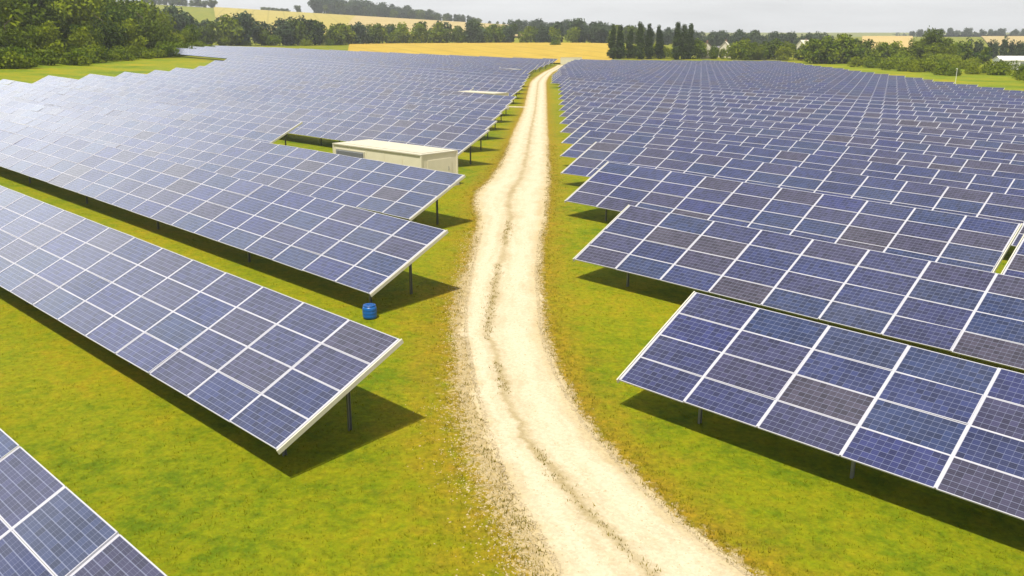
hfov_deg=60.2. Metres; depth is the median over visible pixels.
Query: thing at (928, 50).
tree
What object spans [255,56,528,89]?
solar panel row
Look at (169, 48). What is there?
shrub
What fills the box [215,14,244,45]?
tree
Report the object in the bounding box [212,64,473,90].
solar panel row
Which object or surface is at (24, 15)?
tree
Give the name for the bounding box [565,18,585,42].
tree
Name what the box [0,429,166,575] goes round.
solar panel row
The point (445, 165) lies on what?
door
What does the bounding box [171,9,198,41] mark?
tree
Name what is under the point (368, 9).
tree
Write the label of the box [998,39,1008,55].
conifer tree
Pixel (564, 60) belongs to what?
transformer cabin
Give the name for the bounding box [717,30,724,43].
tree
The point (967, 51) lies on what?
tree
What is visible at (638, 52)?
poplar tree
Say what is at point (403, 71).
solar panel row
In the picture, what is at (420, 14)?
tree
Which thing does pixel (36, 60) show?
shrub
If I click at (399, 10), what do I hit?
tree
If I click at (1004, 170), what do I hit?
solar panel row
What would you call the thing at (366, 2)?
tree
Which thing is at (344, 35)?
tree
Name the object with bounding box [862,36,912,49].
hill field
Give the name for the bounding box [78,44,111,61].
shrub
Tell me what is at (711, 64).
solar panel row
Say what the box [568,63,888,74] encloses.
solar panel row
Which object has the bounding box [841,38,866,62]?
tree
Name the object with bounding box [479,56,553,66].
solar panel row
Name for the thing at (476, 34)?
tree
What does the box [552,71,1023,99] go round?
solar panel row
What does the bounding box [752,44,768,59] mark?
tree
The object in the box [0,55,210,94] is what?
grass bank
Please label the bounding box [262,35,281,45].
shrub
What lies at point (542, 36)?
tree
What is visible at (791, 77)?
solar panel row
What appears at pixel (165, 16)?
tree
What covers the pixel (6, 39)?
tree
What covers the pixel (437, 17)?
tree
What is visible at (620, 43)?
poplar tree
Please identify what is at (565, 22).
tree
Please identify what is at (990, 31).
tree
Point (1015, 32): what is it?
tree
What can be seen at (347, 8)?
tree
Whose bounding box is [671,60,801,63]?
solar panel row
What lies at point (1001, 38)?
hill field
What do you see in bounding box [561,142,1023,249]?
solar panel row
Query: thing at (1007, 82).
grass bank
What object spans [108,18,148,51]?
tree
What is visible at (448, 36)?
tree
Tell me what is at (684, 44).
poplar tree
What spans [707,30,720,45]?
tree
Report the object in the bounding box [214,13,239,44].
tree
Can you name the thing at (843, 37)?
tree
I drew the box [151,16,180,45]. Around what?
tree
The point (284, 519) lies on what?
ground
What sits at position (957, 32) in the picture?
tree
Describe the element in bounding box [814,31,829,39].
tree
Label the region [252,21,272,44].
tree
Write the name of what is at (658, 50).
poplar tree
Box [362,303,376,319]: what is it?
plastic drum
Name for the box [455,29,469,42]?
tree
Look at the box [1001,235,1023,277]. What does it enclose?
solar panel row
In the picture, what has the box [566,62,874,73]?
solar panel row
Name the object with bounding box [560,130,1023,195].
solar panel row
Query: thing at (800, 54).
tree
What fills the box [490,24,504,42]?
tree
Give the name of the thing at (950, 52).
tree
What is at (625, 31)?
tree
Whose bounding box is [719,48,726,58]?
tree
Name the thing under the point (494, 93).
transformer cabin
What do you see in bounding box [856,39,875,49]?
tree
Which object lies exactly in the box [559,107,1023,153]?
solar panel row
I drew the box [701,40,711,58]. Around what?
house
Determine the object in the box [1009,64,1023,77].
shrub
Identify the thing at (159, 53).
shrub
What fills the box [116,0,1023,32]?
sky
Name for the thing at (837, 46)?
tree
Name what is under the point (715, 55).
tree
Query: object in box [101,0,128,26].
tree
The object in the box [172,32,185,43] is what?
tree
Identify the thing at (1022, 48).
conifer tree
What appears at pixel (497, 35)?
tree
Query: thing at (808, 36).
tree
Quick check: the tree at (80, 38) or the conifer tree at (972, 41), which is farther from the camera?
the conifer tree at (972, 41)
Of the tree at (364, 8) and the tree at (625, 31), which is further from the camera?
the tree at (364, 8)
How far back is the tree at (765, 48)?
443.38 m
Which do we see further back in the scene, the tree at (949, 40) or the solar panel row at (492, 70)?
the tree at (949, 40)
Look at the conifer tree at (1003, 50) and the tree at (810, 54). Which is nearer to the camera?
the tree at (810, 54)
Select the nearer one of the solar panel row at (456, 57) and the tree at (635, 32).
the solar panel row at (456, 57)
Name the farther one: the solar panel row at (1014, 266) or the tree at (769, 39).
the tree at (769, 39)
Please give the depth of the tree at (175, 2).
1362.47 m
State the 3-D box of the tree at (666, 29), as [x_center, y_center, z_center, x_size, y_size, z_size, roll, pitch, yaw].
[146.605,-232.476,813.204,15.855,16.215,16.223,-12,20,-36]
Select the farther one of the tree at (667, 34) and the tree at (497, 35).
the tree at (667, 34)
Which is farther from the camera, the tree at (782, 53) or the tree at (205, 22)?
the tree at (205, 22)
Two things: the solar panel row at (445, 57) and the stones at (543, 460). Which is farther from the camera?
the solar panel row at (445, 57)
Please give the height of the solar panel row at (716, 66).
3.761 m
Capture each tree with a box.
[0,0,22,40]
[0,0,44,47]
[0,14,37,53]
[15,0,69,49]
[21,20,68,61]
[43,0,87,48]
[50,0,110,45]
[64,21,105,48]
[66,27,99,50]
[80,1,127,27]
[91,11,127,58]
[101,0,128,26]
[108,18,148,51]
[113,0,158,26]
[118,0,164,31]
[121,0,165,23]
[125,9,168,50]
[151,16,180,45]
[154,3,184,34]
[156,10,176,30]
[169,0,181,5]
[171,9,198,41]
[172,28,193,44]
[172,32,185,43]
[178,23,202,44]
[179,0,187,5]
[191,0,203,6]
[194,19,214,29]
[197,21,220,45]
[203,0,207,7]
[208,0,217,7]
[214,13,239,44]
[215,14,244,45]
[233,10,263,45]
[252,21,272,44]
[252,27,269,45]
[267,17,294,45]
[285,15,308,44]
[288,18,313,45]
[294,5,301,11]
[302,19,325,44]
[307,0,322,12]
[310,20,326,44]
[312,0,327,12]
[322,4,327,13]
[322,23,344,43]
[326,0,342,13]
[329,23,354,44]
[333,1,345,14]
[336,26,346,44]
[341,3,349,14]
[343,23,356,44]
[344,1,357,14]
[348,1,364,15]
[351,22,373,43]
[361,6,370,15]
[362,0,369,6]
[363,5,372,15]
[365,23,383,43]
[368,28,383,43]
[371,5,382,16]
[375,3,387,16]
[376,24,392,42]
[378,2,391,16]
[384,7,391,17]
[384,24,394,42]
[386,4,398,10]
[389,29,403,42]
[390,9,398,17]
[394,21,414,42]
[396,8,403,17]
[401,7,410,18]
[407,9,416,18]
[409,23,427,42]
[410,21,428,42]
[415,9,425,18]
[426,22,445,42]
[427,12,434,19]
[429,21,451,41]
[433,14,441,19]
[439,28,452,42]
[441,14,449,20]
[451,25,463,42]
[453,14,458,21]
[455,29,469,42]
[458,14,465,21]
[462,19,486,42]
[477,21,489,29]
[480,28,491,42]
[488,24,505,42]
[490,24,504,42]
[501,23,517,42]
[502,25,515,42]
[507,19,522,32]
[517,26,534,42]
[519,20,527,31]
[531,18,542,26]
[531,26,539,42]
[535,21,549,30]
[535,24,551,42]
[548,27,562,41]
[551,21,564,42]
[562,19,571,34]
[563,26,580,42]
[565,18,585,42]
[581,22,601,42]
[596,25,608,42]
[603,22,615,30]
[605,25,622,43]
[606,25,618,58]
[616,24,624,58]
[623,25,633,43]
[625,27,634,58]
[628,27,645,44]
[633,21,644,58]
[643,23,656,58]
[654,24,663,58]
[660,28,672,44]
[662,45,669,57]
[665,27,674,43]
[666,48,673,57]
[671,22,682,59]
[680,24,689,58]
[686,23,695,58]
[692,37,705,58]
[693,30,705,42]
[696,43,708,57]
[703,33,716,45]
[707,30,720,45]
[709,45,716,58]
[709,47,719,58]
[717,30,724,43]
[718,32,732,45]
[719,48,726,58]
[724,41,739,58]
[727,29,749,43]
[735,38,751,59]
[740,42,756,59]
[747,29,760,45]
[752,42,768,59]
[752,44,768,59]
[758,34,765,45]
[760,41,776,59]
[765,31,780,40]
[767,35,782,43]
[768,38,783,58]
[774,45,794,60]
[778,32,788,44]
[782,31,796,45]
[784,41,796,57]
[792,46,803,59]
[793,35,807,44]
[793,40,818,59]
[796,32,811,39]
[803,38,828,63]
[811,33,819,38]
[812,35,841,63]
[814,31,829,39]
[829,39,842,61]
[833,33,852,62]
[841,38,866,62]
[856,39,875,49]
[862,48,871,57]
[868,48,880,59]
[873,41,881,50]
[877,42,897,59]
[888,40,902,52]
[894,50,905,55]
[901,45,920,57]
[908,37,929,59]
[915,29,923,36]
[918,25,950,59]
[921,43,943,59]
[940,44,957,57]
[943,38,959,53]
[946,27,954,36]
[954,30,960,36]
[955,40,974,59]
[964,27,972,36]
[966,37,973,57]
[972,39,980,56]
[973,46,992,63]
[978,39,984,53]
[979,29,987,35]
[987,29,994,35]
[987,39,994,58]
[990,39,999,58]
[997,28,1006,35]
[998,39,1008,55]
[999,36,1009,55]
[1006,39,1015,55]
[1010,29,1019,35]
[1012,41,1020,55]
[1019,40,1023,55]
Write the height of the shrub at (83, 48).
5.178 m
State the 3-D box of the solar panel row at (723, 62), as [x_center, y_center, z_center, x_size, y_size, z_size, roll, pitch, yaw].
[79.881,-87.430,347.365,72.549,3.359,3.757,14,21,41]
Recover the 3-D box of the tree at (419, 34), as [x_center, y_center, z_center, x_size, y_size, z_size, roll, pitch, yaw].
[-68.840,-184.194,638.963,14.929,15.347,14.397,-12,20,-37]
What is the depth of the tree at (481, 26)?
682.77 m
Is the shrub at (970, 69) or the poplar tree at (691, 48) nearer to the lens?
the shrub at (970, 69)
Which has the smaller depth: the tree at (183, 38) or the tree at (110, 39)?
the tree at (110, 39)
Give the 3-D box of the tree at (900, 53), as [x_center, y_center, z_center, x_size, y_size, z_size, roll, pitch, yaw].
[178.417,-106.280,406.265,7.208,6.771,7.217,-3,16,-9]
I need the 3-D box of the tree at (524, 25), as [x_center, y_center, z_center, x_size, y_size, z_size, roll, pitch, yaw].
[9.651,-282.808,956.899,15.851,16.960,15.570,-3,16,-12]
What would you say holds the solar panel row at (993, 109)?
on the ground at (284, 519)
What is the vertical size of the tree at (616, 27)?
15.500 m
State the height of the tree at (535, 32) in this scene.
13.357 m
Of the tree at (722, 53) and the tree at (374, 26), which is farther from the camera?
the tree at (374, 26)
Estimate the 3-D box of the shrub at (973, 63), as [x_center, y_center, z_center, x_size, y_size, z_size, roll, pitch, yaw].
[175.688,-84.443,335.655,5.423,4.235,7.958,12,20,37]
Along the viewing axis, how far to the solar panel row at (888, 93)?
163.09 m
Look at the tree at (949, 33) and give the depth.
1554.29 m
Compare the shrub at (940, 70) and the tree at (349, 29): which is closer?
the shrub at (940, 70)
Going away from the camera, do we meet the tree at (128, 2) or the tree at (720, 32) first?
the tree at (128, 2)
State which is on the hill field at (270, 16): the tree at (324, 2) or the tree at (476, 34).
the tree at (324, 2)
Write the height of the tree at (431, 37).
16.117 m
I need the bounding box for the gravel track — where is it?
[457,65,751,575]
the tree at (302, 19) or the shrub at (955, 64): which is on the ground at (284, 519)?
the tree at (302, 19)
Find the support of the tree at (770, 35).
on the ground at (284, 519)
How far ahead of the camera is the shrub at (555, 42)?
576.50 m
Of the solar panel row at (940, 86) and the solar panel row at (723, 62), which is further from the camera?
the solar panel row at (723, 62)
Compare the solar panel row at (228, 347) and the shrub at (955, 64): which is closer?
the solar panel row at (228, 347)
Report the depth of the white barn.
338.76 m
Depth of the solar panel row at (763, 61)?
361.37 m
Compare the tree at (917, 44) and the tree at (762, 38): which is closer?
the tree at (917, 44)
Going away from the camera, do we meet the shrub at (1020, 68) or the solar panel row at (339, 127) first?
the solar panel row at (339, 127)
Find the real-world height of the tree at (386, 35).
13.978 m
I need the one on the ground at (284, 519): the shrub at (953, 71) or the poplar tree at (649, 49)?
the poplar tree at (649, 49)
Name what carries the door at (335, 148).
in the transformer cabin at (434, 158)
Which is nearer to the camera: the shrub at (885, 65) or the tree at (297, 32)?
the shrub at (885, 65)
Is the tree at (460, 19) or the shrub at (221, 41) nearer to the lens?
the shrub at (221, 41)
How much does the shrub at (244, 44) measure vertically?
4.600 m
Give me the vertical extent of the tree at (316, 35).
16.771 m
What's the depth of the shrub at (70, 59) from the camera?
212.27 m
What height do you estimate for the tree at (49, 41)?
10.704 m
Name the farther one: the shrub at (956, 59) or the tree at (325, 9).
the tree at (325, 9)
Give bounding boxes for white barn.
[992,56,1023,69]
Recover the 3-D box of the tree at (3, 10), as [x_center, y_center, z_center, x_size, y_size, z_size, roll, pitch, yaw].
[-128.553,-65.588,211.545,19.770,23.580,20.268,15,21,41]
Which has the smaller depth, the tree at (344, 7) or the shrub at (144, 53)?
the shrub at (144, 53)
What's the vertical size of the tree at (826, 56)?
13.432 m
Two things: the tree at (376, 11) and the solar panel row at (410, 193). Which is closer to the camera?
the solar panel row at (410, 193)
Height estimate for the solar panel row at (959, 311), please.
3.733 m
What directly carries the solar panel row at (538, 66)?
on the ground at (284, 519)
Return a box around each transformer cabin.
[332,139,458,185]
[459,91,508,109]
[560,57,581,64]
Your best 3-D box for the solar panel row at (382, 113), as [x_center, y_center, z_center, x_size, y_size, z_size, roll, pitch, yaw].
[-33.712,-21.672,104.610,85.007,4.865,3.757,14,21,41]
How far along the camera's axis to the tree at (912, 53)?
403.25 m
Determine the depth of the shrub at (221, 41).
505.33 m
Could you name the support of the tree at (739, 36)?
on the ground at (284, 519)
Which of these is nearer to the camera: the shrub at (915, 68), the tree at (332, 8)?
the shrub at (915, 68)
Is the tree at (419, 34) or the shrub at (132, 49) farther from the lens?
the tree at (419, 34)
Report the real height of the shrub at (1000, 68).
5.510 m
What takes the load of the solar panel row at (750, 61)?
on the ground at (284, 519)
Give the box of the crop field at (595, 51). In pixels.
[348,43,611,62]
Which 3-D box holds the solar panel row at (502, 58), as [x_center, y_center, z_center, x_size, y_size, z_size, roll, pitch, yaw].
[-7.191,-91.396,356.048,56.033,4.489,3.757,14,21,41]
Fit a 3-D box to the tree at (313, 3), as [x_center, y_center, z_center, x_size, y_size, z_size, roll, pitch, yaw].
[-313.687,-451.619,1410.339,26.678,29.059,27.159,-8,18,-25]
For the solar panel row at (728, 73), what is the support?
on the ground at (284, 519)
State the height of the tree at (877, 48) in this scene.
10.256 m
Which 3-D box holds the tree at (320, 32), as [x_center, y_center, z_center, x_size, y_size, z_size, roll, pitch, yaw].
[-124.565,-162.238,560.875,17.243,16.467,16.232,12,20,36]
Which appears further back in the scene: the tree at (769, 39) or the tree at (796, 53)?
the tree at (769, 39)
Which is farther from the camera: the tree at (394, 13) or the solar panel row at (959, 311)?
the tree at (394, 13)
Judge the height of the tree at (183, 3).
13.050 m
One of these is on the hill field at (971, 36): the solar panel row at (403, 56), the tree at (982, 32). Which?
the tree at (982, 32)
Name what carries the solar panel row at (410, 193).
on the ground at (284, 519)
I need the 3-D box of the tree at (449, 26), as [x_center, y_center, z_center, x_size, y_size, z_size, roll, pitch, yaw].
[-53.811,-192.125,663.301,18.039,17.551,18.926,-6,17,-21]
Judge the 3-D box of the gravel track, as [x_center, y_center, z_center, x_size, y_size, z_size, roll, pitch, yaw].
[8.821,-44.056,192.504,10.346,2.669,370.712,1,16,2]
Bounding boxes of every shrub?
[0,48,26,68]
[3,44,38,68]
[26,52,42,66]
[32,47,59,64]
[59,49,92,64]
[64,45,101,62]
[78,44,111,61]
[103,51,120,60]
[109,45,140,57]
[111,47,138,60]
[134,47,154,58]
[149,47,167,57]
[154,40,179,56]
[166,41,184,54]
[172,41,195,55]
[184,41,203,47]
[215,37,230,45]
[239,40,252,45]
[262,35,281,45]
[299,39,312,45]
[320,38,336,44]
[550,39,561,44]
[846,55,869,66]
[863,55,884,67]
[875,56,900,68]
[876,61,895,69]
[886,54,911,62]
[894,58,915,70]
[906,59,934,71]
[919,59,945,71]
[927,53,949,60]
[931,63,960,74]
[933,59,951,70]
[936,54,963,61]
[940,60,958,66]
[944,57,962,62]
[944,67,961,75]
[957,57,981,68]
[963,64,983,73]
[965,60,980,68]
[981,60,1012,74]
[983,59,1015,71]
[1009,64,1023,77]
[1012,70,1023,79]
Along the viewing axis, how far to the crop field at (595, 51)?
501.02 m
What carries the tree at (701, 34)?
on the ground at (284, 519)
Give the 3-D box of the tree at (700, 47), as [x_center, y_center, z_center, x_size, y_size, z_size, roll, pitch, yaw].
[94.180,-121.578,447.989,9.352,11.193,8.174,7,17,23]
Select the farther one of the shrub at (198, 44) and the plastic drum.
the shrub at (198, 44)
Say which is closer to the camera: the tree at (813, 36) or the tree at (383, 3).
the tree at (813, 36)
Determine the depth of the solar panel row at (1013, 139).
93.30 m
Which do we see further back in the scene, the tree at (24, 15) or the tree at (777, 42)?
the tree at (777, 42)
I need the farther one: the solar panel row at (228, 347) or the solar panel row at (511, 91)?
the solar panel row at (511, 91)
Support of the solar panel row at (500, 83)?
on the ground at (284, 519)
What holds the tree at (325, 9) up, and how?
on the hill field at (270, 16)
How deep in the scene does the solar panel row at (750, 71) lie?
254.13 m
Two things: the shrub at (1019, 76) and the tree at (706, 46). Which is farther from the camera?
the tree at (706, 46)
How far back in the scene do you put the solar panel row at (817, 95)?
147.25 m
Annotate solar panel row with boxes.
[0,79,302,144]
[0,98,465,224]
[0,119,447,302]
[0,185,403,455]
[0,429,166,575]
[32,75,489,163]
[72,74,496,150]
[116,72,501,138]
[146,70,507,129]
[170,67,512,121]
[172,48,529,86]
[188,47,524,73]
[190,45,498,67]
[190,46,526,71]
[195,66,516,100]
[206,60,522,103]
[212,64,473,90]
[214,46,534,77]
[221,46,535,69]
[224,58,524,97]
[233,46,536,66]
[241,57,526,82]
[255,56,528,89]
[259,47,537,65]
[270,47,538,66]
[299,48,543,71]
[336,50,543,63]
[361,51,543,69]
[389,52,548,68]
[427,54,549,61]
[452,55,549,60]
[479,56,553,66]
[551,70,1023,96]
[551,73,1023,102]
[551,74,1023,108]
[552,69,1023,92]
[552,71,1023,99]
[558,64,921,78]
[558,77,1023,108]
[558,80,1023,112]
[558,84,1023,117]
[558,88,1023,122]
[559,92,1023,128]
[559,96,1023,135]
[559,101,1023,144]
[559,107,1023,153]
[560,65,932,80]
[560,113,1023,165]
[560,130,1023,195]
[561,121,1023,179]
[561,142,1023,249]
[562,66,954,84]
[564,67,976,88]
[564,162,1022,272]
[565,68,1004,90]
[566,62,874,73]
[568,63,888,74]
[570,61,848,70]
[570,64,904,76]
[573,59,832,68]
[573,205,1023,369]
[575,60,843,69]
[578,62,860,71]
[580,59,821,66]
[616,291,1023,520]
[622,60,812,65]
[643,60,804,64]
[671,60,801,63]
[702,60,794,62]
[732,60,784,61]
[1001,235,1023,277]
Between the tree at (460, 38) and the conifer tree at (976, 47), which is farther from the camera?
the tree at (460, 38)
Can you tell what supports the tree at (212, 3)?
on the hill field at (270, 16)
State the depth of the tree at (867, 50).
407.62 m
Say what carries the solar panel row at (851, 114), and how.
on the ground at (284, 519)
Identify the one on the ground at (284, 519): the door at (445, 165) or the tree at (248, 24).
the tree at (248, 24)
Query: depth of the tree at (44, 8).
236.67 m
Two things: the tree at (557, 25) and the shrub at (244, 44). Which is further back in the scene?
the tree at (557, 25)
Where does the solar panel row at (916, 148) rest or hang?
on the ground at (284, 519)
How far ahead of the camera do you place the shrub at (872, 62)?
358.97 m
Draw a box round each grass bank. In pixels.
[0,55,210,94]
[805,64,1023,90]
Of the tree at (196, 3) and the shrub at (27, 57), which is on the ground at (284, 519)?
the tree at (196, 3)
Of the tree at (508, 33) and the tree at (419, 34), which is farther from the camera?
the tree at (508, 33)
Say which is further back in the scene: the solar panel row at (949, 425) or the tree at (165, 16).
the tree at (165, 16)
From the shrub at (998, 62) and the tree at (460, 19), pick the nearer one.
the shrub at (998, 62)
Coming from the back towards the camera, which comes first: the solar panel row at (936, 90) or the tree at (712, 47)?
the tree at (712, 47)
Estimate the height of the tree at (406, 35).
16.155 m
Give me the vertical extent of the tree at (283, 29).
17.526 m
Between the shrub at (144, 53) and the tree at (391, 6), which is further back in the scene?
the tree at (391, 6)
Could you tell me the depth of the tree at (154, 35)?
275.88 m
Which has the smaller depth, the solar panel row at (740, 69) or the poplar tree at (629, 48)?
the solar panel row at (740, 69)
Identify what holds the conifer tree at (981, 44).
on the ground at (284, 519)
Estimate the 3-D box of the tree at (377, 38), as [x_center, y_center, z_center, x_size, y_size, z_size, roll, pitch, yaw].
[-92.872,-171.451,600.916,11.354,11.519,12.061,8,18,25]
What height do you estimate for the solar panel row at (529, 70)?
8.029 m
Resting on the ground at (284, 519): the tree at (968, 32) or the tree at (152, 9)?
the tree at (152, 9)
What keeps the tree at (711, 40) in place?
on the ground at (284, 519)
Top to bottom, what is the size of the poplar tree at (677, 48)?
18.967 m
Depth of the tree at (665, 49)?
448.43 m
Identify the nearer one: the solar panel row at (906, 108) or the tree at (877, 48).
the solar panel row at (906, 108)
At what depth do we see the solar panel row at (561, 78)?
156.69 m
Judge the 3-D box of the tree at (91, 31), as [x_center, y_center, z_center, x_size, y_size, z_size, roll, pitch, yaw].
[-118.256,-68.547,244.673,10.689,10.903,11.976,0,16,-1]
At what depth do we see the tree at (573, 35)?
683.71 m
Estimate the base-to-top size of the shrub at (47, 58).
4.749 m
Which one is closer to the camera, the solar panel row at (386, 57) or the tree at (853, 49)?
the solar panel row at (386, 57)
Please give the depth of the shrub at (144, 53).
260.44 m
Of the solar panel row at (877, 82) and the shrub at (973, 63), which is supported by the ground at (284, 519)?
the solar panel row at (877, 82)
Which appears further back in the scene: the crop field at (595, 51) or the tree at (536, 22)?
the tree at (536, 22)
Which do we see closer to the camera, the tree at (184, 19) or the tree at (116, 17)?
the tree at (116, 17)
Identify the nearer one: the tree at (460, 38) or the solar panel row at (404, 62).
the solar panel row at (404, 62)
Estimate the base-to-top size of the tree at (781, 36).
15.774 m
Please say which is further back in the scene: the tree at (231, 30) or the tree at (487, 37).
the tree at (487, 37)
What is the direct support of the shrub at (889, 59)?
on the grass bank at (1007, 82)
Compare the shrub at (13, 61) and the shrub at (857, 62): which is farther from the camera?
the shrub at (857, 62)
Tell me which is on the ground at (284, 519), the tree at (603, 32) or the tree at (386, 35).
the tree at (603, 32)
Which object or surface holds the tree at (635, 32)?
on the ground at (284, 519)
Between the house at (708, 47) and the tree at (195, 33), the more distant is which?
the house at (708, 47)
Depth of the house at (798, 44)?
616.10 m
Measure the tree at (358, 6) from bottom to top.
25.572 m
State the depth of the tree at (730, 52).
444.67 m
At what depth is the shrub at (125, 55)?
244.92 m
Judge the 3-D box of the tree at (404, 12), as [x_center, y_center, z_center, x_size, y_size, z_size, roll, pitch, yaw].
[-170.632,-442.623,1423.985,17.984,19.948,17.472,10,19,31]
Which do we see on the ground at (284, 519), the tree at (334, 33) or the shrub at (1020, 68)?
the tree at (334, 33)
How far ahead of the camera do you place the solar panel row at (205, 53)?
242.60 m
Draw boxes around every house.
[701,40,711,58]
[718,40,730,57]
[796,39,808,49]
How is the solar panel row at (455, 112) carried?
on the ground at (284, 519)
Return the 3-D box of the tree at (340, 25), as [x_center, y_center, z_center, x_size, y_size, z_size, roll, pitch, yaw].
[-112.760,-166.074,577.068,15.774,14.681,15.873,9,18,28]
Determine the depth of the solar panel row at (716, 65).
309.10 m
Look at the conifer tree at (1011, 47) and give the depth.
503.18 m
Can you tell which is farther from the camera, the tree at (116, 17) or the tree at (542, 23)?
the tree at (542, 23)
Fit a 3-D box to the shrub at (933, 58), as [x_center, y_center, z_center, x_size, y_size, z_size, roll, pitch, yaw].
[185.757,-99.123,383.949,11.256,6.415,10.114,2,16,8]
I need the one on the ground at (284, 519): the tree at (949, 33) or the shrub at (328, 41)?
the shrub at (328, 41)
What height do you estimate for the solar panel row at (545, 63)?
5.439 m
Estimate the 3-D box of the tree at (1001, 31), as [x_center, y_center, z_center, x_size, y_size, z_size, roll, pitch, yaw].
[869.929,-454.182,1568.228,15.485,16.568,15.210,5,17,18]
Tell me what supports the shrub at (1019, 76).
on the grass bank at (1007, 82)
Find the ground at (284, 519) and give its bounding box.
[0,3,1023,575]
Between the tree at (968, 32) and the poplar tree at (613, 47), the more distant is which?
the tree at (968, 32)
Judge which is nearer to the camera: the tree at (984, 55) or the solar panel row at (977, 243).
the solar panel row at (977, 243)
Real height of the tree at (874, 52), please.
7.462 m
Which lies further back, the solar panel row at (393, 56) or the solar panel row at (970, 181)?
the solar panel row at (393, 56)
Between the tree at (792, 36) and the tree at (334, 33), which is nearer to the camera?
the tree at (334, 33)
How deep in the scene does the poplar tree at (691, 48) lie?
443.06 m
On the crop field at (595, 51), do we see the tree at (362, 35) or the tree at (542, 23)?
the tree at (362, 35)
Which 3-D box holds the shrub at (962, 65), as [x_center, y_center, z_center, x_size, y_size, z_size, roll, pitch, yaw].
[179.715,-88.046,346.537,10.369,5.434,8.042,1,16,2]
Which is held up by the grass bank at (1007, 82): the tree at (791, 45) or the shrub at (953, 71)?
the shrub at (953, 71)
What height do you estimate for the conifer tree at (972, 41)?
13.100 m
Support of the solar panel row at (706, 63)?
on the ground at (284, 519)
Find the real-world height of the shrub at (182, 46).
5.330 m
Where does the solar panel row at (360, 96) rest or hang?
on the ground at (284, 519)
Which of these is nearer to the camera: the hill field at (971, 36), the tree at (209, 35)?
the tree at (209, 35)
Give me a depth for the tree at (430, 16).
1422.09 m
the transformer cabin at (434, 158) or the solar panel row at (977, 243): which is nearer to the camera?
the solar panel row at (977, 243)
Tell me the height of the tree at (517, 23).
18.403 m
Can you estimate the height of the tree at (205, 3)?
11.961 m
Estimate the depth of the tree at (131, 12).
300.09 m
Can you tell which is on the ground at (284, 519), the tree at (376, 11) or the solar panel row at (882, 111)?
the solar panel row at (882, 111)
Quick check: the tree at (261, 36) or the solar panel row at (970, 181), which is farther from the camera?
the tree at (261, 36)
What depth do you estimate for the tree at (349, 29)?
579.22 m
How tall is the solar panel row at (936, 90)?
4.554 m
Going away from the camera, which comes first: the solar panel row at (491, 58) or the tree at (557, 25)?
the solar panel row at (491, 58)
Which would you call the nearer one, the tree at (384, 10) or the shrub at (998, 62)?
the shrub at (998, 62)
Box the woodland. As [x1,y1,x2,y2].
[892,32,1018,36]
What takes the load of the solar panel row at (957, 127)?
on the ground at (284, 519)
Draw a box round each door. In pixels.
[335,148,364,158]
[427,158,451,172]
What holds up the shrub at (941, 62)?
on the grass bank at (1007, 82)
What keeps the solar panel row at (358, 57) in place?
on the ground at (284, 519)
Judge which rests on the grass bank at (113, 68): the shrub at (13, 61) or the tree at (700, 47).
the shrub at (13, 61)
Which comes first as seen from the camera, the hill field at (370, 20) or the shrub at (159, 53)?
the shrub at (159, 53)
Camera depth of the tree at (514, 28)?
692.76 m
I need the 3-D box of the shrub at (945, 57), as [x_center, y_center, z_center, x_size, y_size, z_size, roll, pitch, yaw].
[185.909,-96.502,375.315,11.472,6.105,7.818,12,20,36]
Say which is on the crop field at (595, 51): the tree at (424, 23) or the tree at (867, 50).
the tree at (424, 23)
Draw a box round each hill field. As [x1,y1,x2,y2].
[214,7,355,33]
[348,16,517,35]
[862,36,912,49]
[943,35,1009,36]
[981,36,1023,44]
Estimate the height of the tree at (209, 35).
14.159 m
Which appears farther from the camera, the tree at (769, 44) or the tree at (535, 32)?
the tree at (535, 32)
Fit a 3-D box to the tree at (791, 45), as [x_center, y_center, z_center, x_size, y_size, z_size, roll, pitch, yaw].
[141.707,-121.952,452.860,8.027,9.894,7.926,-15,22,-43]
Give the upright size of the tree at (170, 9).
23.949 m
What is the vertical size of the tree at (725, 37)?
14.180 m
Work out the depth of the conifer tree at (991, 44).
498.29 m
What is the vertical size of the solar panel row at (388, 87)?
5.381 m
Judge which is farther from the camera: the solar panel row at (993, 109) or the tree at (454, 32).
the tree at (454, 32)
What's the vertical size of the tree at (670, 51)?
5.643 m
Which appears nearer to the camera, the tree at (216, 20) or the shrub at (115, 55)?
the shrub at (115, 55)
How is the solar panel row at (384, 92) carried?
on the ground at (284, 519)
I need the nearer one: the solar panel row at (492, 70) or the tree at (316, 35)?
the solar panel row at (492, 70)
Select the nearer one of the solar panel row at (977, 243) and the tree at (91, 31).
the solar panel row at (977, 243)
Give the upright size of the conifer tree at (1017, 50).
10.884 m
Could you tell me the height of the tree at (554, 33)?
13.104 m
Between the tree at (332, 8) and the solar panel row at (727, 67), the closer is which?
the solar panel row at (727, 67)
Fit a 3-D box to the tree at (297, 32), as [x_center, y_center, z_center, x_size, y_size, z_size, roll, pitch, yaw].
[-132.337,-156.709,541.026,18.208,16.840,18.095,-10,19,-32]
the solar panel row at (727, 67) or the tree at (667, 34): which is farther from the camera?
the tree at (667, 34)
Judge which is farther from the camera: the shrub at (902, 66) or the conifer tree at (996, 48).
the conifer tree at (996, 48)
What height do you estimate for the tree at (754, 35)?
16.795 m
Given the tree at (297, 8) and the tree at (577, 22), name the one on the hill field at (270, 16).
the tree at (297, 8)
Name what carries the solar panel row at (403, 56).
on the ground at (284, 519)
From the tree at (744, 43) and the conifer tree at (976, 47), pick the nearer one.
the tree at (744, 43)
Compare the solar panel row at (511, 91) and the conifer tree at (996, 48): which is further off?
the conifer tree at (996, 48)

